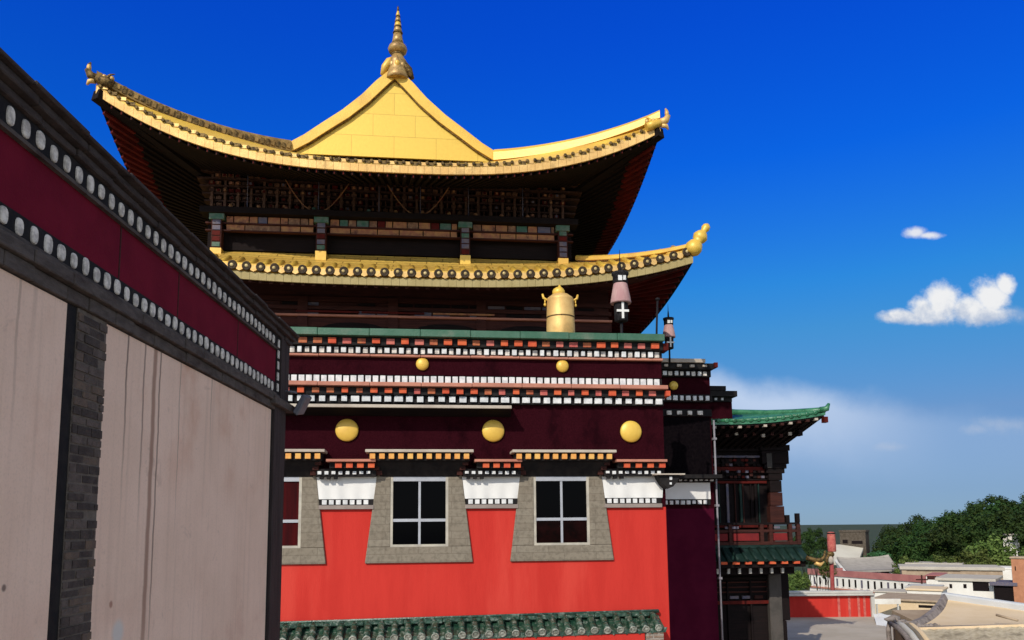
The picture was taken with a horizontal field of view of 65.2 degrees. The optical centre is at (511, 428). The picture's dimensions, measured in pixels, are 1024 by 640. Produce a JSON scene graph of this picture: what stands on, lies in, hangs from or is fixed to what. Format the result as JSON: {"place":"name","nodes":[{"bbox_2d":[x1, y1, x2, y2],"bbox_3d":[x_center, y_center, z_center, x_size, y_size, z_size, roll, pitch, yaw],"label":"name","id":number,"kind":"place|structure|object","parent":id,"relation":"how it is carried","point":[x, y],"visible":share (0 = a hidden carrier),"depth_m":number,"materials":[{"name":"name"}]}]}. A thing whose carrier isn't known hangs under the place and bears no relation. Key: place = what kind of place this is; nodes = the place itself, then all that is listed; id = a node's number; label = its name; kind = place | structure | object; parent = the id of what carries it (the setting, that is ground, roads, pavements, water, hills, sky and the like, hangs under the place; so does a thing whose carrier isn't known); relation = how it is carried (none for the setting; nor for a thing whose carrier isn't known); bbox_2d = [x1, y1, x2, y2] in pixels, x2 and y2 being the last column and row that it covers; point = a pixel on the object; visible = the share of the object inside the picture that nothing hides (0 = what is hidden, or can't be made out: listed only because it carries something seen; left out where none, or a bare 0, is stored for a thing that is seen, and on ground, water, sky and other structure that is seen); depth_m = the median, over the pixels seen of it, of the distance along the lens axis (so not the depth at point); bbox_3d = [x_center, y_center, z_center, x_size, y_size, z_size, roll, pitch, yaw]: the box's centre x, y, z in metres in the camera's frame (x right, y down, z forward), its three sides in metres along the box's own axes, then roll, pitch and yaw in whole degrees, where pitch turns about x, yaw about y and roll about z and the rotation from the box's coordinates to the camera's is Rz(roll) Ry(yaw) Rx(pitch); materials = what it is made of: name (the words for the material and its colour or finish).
{"place":"outdoors","nodes":[
{"label":"outdoors","id":0,"kind":"place"},
{"bbox_2d":[280,327,684,639],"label":"red building","id":1,"kind":"structure","parent":0,"point":[428,472],"depth_m":15.34,"materials":[{"name":"red painted plaster"},{"name":"maroon twig"},{"name":"grey stone"}]},
{"bbox_2d":[282,476,325,564],"bbox_3d":[-4.471,1.685,14.858,2.017,1.685,0.055,0,-7,-7],"label":"window","id":2,"kind":"structure","parent":1,"relation":"in","point":[302,538],"depth_m":14.90,"materials":[{"name":"grey stone"}]},
{"bbox_2d":[85,6,709,333],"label":"golden hall","id":3,"kind":"structure","parent":1,"relation":"on","point":[392,197],"depth_m":18.20,"materials":[{"name":"gold metal"}]},
{"bbox_2d":[365,475,472,563],"bbox_3d":[-1.755,1.700,15.173,2.017,1.685,0.055,0,-7,-7],"label":"window","id":4,"kind":"structure","parent":1,"relation":"in","point":[414,519],"depth_m":15.16,"materials":[{"name":"grey stone"}]},
{"bbox_2d":[280,609,666,639],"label":"tiled porch","id":5,"kind":"object","parent":1,"relation":"attached to","point":[645,624],"visible":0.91,"depth_m":14.80,"materials":[{"name":"green tile"}]},
{"bbox_2d":[542,285,578,332],"bbox_3d":[0.970,-2.356,16.042,0.573,1.070,0.573,-5,-9,35],"label":"victory banner","id":6,"kind":"object","parent":1,"relation":"on","point":[561,305],"visible":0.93,"depth_m":15.81,"materials":[{"name":"gold metal"}]},
{"bbox_2d":[510,475,613,561],"bbox_3d":[0.962,1.715,15.489,2.017,1.685,0.055,0,-7,-7],"label":"window","id":7,"kind":"structure","parent":1,"relation":"in","point":[557,518],"depth_m":15.48,"materials":[{"name":"grey stone"}]},
{"bbox_2d":[610,250,630,332],"bbox_3d":[2.272,-2.732,16.727,0.433,2.067,0.433,0,-7,-7],"label":"yak hair banner","id":8,"kind":"object","parent":1,"relation":"on","point":[620,302],"visible":0.97,"depth_m":16.61,"materials":[{"name":"pink fabric"}]},
{"bbox_2d":[655,297,659,333],"bbox_3d":[3.068,-2.168,16.857,0.124,1.201,0.095,-3,-7,20],"label":"iron pole","id":9,"kind":"object","parent":1,"relation":"on","point":[657,299],"visible":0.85,"depth_m":16.86,"materials":[{"name":"black metal"}]},
{"bbox_2d":[0,0,1023,524],"label":"sky","id":10,"kind":"structure","parent":0,"point":[854,169],"materials":[{"name":"blue"}]},
{"bbox_2d":[786,617,893,639],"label":"courtyard pavement","id":11,"kind":"structure","parent":0,"point":[833,628],"depth_m":30.32,"materials":[{"name":"grey concrete"}]},
{"bbox_2d":[0,47,299,639],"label":"plastered wall","id":12,"kind":"structure","parent":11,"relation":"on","point":[147,337],"depth_m":4.83,"materials":[{"name":"paint"}]},
{"bbox_2d":[285,390,311,414],"bbox_3d":[-2.325,-0.283,8.660,0.266,0.304,0.226,0,-7,-1],"label":"floodlight","id":13,"kind":"object","parent":12,"relation":"attached to","point":[301,406],"visible":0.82,"depth_m":8.60,"materials":[{"name":"grey metal"}]},
{"bbox_2d":[661,358,736,639],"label":"side wing","id":14,"kind":"structure","parent":11,"relation":"on","point":[695,402],"depth_m":20.75,"materials":[{"name":"paint"}]},
{"bbox_2d":[663,311,675,363],"bbox_3d":[4.096,-2.464,20.887,0.338,1.616,0.338,0,-7,-7],"label":"yak hair banner","id":15,"kind":"object","parent":14,"relation":"on","point":[669,332],"visible":0.94,"depth_m":20.79,"materials":[{"name":"pink fabric"}]},
{"bbox_2d":[711,403,829,639],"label":"timber pavilion","id":16,"kind":"structure","parent":11,"relation":"on","point":[760,559],"depth_m":24.08,"materials":[{"name":"brown wood"}]},
{"bbox_2d":[789,590,875,616],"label":"boundary wall","id":17,"kind":"structure","parent":11,"relation":"on","point":[840,603],"depth_m":34.30,"materials":[{"name":"red paint"}]},
{"bbox_2d":[790,542,892,590],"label":"terrain","id":18,"kind":"structure","parent":0,"point":[835,566],"depth_m":151.80,"materials":[{"name":"green plant"}]},
{"bbox_2d":[788,579,797,590],"bbox_3d":[18.328,12.543,52.797,1.367,5.270,1.434,-3,-7,18],"label":"tree","id":19,"kind":"object","parent":18,"relation":"on","point":[793,583],"visible":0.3,"depth_m":52.80,"materials":[{"name":"green plant"}]},
{"bbox_2d":[788,569,807,590],"bbox_3d":[19.429,12.923,54.853,1.594,6.405,1.818,5,-9,-37],"label":"tree","id":20,"kind":"object","parent":18,"relation":"on","point":[802,580],"visible":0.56,"depth_m":54.82,"materials":[{"name":"green plant"}]},
{"bbox_2d":[795,572,811,589],"bbox_3d":[20.694,13.493,56.705,1.228,6.701,1.477,3,-8,-29],"label":"tree","id":21,"kind":"object","parent":18,"relation":"on","point":[808,581],"visible":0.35,"depth_m":56.81,"materials":[{"name":"green plant"}]},
{"bbox_2d":[793,531,819,590],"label":"tree","id":22,"kind":"object","parent":18,"relation":"on","point":[808,537],"visible":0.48,"depth_m":68.84,"materials":[{"name":"green plant"}]},
{"bbox_2d":[803,546,817,590],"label":"tree","id":23,"kind":"object","parent":18,"relation":"on","point":[808,553],"visible":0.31,"depth_m":66.83,"materials":[{"name":"green plant"}]},
{"bbox_2d":[802,527,825,590],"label":"tree","id":24,"kind":"object","parent":18,"relation":"on","point":[818,532],"visible":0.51,"depth_m":72.81,"materials":[{"name":"green plant"}]},
{"bbox_2d":[809,549,828,589],"bbox_3d":[25.153,14.357,64.682,1.783,9.054,2.049,-4,-8,25],"label":"tree","id":25,"kind":"object","parent":18,"relation":"on","point":[818,555],"visible":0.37,"depth_m":64.97,"materials":[{"name":"green plant"}]},
{"bbox_2d":[820,536,828,589],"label":"tree","id":26,"kind":"object","parent":18,"relation":"on","point":[825,543],"visible":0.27,"depth_m":76.75,"materials":[{"name":"green plant"}]},
{"bbox_2d":[818,562,836,578],"bbox_3d":[24.126,14.012,60.733,1.328,7.633,1.440,-6,-9,38],"label":"tree","id":27,"kind":"object","parent":18,"relation":"on","point":[824,568],"visible":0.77,"depth_m":60.92,"materials":[{"name":"green plant"}]},
{"bbox_2d":[825,532,835,589],"bbox_3d":[15.728,7.261,39.328,0.632,4.303,0.402,4,-8,-33],"label":"banner pole","id":28,"kind":"object","parent":18,"relation":"on","point":[831,543],"visible":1,"depth_m":39.37,"materials":[{"name":"red fabric"}]},
{"bbox_2d":[839,530,869,556],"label":"stone house","id":29,"kind":"structure","parent":18,"relation":"on","point":[857,538],"depth_m":119.75,"materials":[{"name":"brown stone"}]},
{"bbox_2d":[835,555,896,573],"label":"grey tiled hall","id":30,"kind":"structure","parent":18,"relation":"on","point":[881,564],"depth_m":108.27,"materials":[{"name":"tile"}]},
{"bbox_2d":[807,568,925,612],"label":"long white building","id":31,"kind":"structure","parent":18,"relation":"on","point":[855,580],"depth_m":85.94,"materials":[{"name":"white paint"}]},
{"bbox_2d":[861,552,877,556],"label":"tree","id":32,"kind":"object","parent":18,"relation":"on","point":[870,553],"visible":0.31,"depth_m":111.50,"materials":[{"name":"green plant"}]},
{"bbox_2d":[874,613,890,625],"bbox_3d":[14.795,9.300,32.027,1.646,3.490,3.219,-4,-8,27],"label":"white tarpaulin","id":33,"kind":"object","parent":18,"relation":"on","point":[879,619],"visible":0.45,"depth_m":32.30,"materials":[{"name":"fabric"}]},
{"bbox_2d":[872,551,895,562],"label":"tree","id":34,"kind":"object","parent":18,"relation":"on","point":[878,553],"visible":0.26,"depth_m":111.18,"materials":[{"name":"green plant"}]},
{"bbox_2d":[877,526,895,545],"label":"tree","id":35,"kind":"object","parent":18,"relation":"on","point":[894,528],"visible":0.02,"depth_m":143.25,"materials":[{"name":"green plant"}]},
{"bbox_2d":[875,599,900,613],"bbox_3d":[20.516,11.361,43.478,1.431,4.090,0.120,-1,-7,0],"label":"white signboard","id":36,"kind":"object","parent":18,"relation":"on","point":[888,601],"visible":0.61,"depth_m":43.65},
{"bbox_2d":[876,525,906,559],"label":"tree","id":37,"kind":"object","parent":18,"relation":"on","point":[889,536],"visible":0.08,"depth_m":127.89,"materials":[{"name":"green plant"}]},
{"bbox_2d":[871,530,915,560],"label":"tree","id":38,"kind":"object","parent":18,"relation":"on","point":[886,541],"visible":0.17,"depth_m":119.23,"materials":[{"name":"green plant"}]},
{"bbox_2d":[879,524,910,547],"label":"tree","id":39,"kind":"object","parent":18,"relation":"on","point":[893,531],"visible":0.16,"depth_m":131.95,"materials":[{"name":"green plant"}]},
{"bbox_2d":[892,555,921,573],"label":"tree","id":40,"kind":"object","parent":18,"relation":"on","point":[905,559],"visible":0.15,"depth_m":102.33,"materials":[{"name":"green plant"}]},
{"bbox_2d":[875,593,940,614],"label":"tan yard house","id":41,"kind":"structure","parent":18,"relation":"on","point":[910,601],"depth_m":44.59,"materials":[{"name":"paint"}]},
{"bbox_2d":[883,535,933,571],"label":"tree","id":42,"kind":"object","parent":18,"relation":"on","point":[919,547],"visible":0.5,"depth_m":109.77,"materials":[{"name":"green plant"}]},
{"bbox_2d":[904,513,934,530],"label":"tree","id":43,"kind":"object","parent":18,"relation":"on","point":[914,518],"visible":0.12,"depth_m":143.69,"materials":[{"name":"green plant"}]},
{"bbox_2d":[904,584,943,587],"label":"white shed","id":44,"kind":"structure","parent":18,"relation":"on","point":[909,585],"depth_m":65.49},
{"bbox_2d":[905,586,947,594],"bbox_3d":[30.904,14.150,59.266,2.478,4.622,3.200,-5,-9,35],"label":"white lean to","id":45,"kind":"object","parent":18,"relation":"on","point":[939,590],"visible":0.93,"depth_m":58.57,"materials":[{"name":"beige paint"}]},
{"bbox_2d":[911,517,946,544],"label":"tree","id":46,"kind":"object","parent":18,"relation":"on","point":[915,524],"visible":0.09,"depth_m":124.41,"materials":[{"name":"green plant"}]},
{"bbox_2d":[903,524,955,559],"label":"tree","id":47,"kind":"object","parent":18,"relation":"on","point":[919,530],"visible":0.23,"depth_m":117.94,"materials":[{"name":"green plant"}]},
{"bbox_2d":[905,561,965,564],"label":"grey house","id":48,"kind":"structure","parent":18,"relation":"on","point":[919,562],"depth_m":100.73,"materials":[{"name":"ceramic"}]},
{"bbox_2d":[912,523,968,563],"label":"tree","id":49,"kind":"object","parent":18,"relation":"on","point":[949,539],"visible":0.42,"depth_m":112.08,"materials":[{"name":"green plant"}]},
{"bbox_2d":[926,515,960,545],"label":"tree","id":50,"kind":"object","parent":18,"relation":"on","point":[932,521],"visible":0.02,"depth_m":126.89,"materials":[{"name":"green plant"}]},
{"bbox_2d":[932,554,957,562],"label":"tree","id":51,"kind":"object","parent":18,"relation":"on","point":[946,559],"visible":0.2,"depth_m":101.03,"materials":[{"name":"green plant"}]},
{"bbox_2d":[898,564,1004,579],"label":"flat roofed house","id":52,"kind":"structure","parent":18,"relation":"on","point":[916,569],"depth_m":89.17,"materials":[{"name":"beige paint"}]},
{"bbox_2d":[928,511,982,554],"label":"tree","id":53,"kind":"object","parent":18,"relation":"on","point":[947,518],"visible":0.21,"depth_m":118.97,"materials":[{"name":"green plant"}]},
{"bbox_2d":[892,592,1023,639],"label":"mud roofed house","id":54,"kind":"structure","parent":18,"relation":"on","point":[949,616],"depth_m":23.44,"materials":[{"name":"beige paint"}]},
{"bbox_2d":[884,614,929,639],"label":"striped roof ridge","id":55,"kind":"structure","parent":54,"relation":"attached to","point":[907,631],"depth_m":22.05,"materials":[{"name":"grey tile"}]},
{"bbox_2d":[941,503,975,518],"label":"tree","id":56,"kind":"object","parent":18,"relation":"on","point":[960,515],"visible":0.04,"depth_m":131.92,"materials":[{"name":"green plant"}]},
{"bbox_2d":[953,504,977,524],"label":"tree","id":57,"kind":"object","parent":18,"relation":"on","point":[973,513],"visible":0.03,"depth_m":126.04,"materials":[{"name":"green plant"}]},
{"bbox_2d":[935,574,1002,598],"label":"white house","id":58,"kind":"structure","parent":18,"relation":"on","point":[971,585],"depth_m":69.59,"materials":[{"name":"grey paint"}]},
{"bbox_2d":[949,548,995,564],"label":"tree","id":59,"kind":"object","parent":18,"relation":"on","point":[969,555],"visible":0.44,"depth_m":99.65,"materials":[{"name":"green plant"}]},
{"bbox_2d":[957,502,987,514],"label":"tree","id":60,"kind":"object","parent":18,"relation":"on","point":[965,512],"visible":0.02,"depth_m":142.46,"materials":[{"name":"green plant"}]},
{"bbox_2d":[967,502,997,516],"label":"tree","id":61,"kind":"object","parent":18,"relation":"on","point":[987,510],"visible":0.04,"depth_m":131.26,"materials":[{"name":"green plant"}]},
{"bbox_2d":[953,512,1016,563],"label":"tree","id":62,"kind":"object","parent":18,"relation":"on","point":[967,534],"visible":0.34,"depth_m":111.89,"materials":[{"name":"green plant"}]},
{"bbox_2d":[952,499,1020,548],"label":"tree","id":63,"kind":"object","parent":18,"relation":"on","point":[975,521],"visible":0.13,"depth_m":116.98,"materials":[{"name":"green plant"}]},
{"bbox_2d":[964,494,1015,510],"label":"tree","id":64,"kind":"object","parent":18,"relation":"on","point":[990,499],"visible":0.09,"depth_m":144.93,"materials":[{"name":"green plant"}]},
{"bbox_2d":[966,533,1017,565],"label":"tree","id":65,"kind":"object","parent":18,"relation":"on","point":[994,546],"visible":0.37,"depth_m":102.18,"materials":[{"name":"green plant"}]},
{"bbox_2d":[981,506,1023,555],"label":"tree","id":66,"kind":"object","parent":18,"relation":"on","point":[1006,521],"visible":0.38,"depth_m":111.27,"materials":[{"name":"green plant"}]},
{"bbox_2d":[989,580,1017,601],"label":"shed","id":67,"kind":"structure","parent":18,"relation":"on","point":[1003,589],"depth_m":67.34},
{"bbox_2d":[990,544,1023,565],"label":"tree","id":68,"kind":"object","parent":18,"relation":"on","point":[1000,561],"visible":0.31,"depth_m":99.64,"materials":[{"name":"green plant"}]},
{"bbox_2d":[990,500,1023,545],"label":"tree","id":69,"kind":"object","parent":18,"relation":"on","point":[1013,512],"visible":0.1,"depth_m":118.54,"materials":[{"name":"green plant"}]},
{"bbox_2d":[990,500,1023,534],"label":"tree","id":70,"kind":"object","parent":18,"relation":"on","point":[998,509],"visible":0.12,"depth_m":126.26,"materials":[{"name":"green plant"}]},
{"bbox_2d":[1001,566,1012,579],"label":"white parapet house","id":71,"kind":"structure","parent":18,"relation":"on","point":[1007,573],"depth_m":93.86,"materials":[{"name":"white paint"}]},
{"bbox_2d":[993,495,1020,507],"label":"tree","id":72,"kind":"object","parent":18,"relation":"on","point":[1001,499],"visible":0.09,"depth_m":135.60,"materials":[{"name":"green plant"}]},
{"bbox_2d":[1003,534,1019,555],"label":"gable house","id":73,"kind":"structure","parent":18,"relation":"on","point":[1009,537],"depth_m":110.40,"materials":[{"name":"white paint"}]},
{"bbox_2d":[1009,556,1023,602],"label":"orange house","id":74,"kind":"structure","parent":18,"relation":"on","point":[1017,564],"depth_m":66.66,"materials":[{"name":"paint"}]},
{"bbox_2d":[774,524,910,542],"bbox_3d":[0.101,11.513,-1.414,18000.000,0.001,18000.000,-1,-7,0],"label":"ground","id":75,"kind":"structure","parent":0,"point":[874,530],"depth_m":1889.10,"materials":[{"name":"green plant"}]},
{"bbox_2d":[833,545,862,564],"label":"house","id":76,"kind":"structure","parent":0,"point":[846,551],"depth_m":116.61,"materials":[{"name":"paint"}]},
{"bbox_2d":[873,588,906,596],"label":"cream shed","id":77,"kind":"structure","parent":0,"point":[880,591],"depth_m":60.83,"materials":[{"name":"beige paint"}]},
{"bbox_2d":[925,572,946,583],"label":"pink walled house","id":78,"kind":"structure","parent":0,"point":[931,577],"depth_m":76.62,"materials":[{"name":"paint"}]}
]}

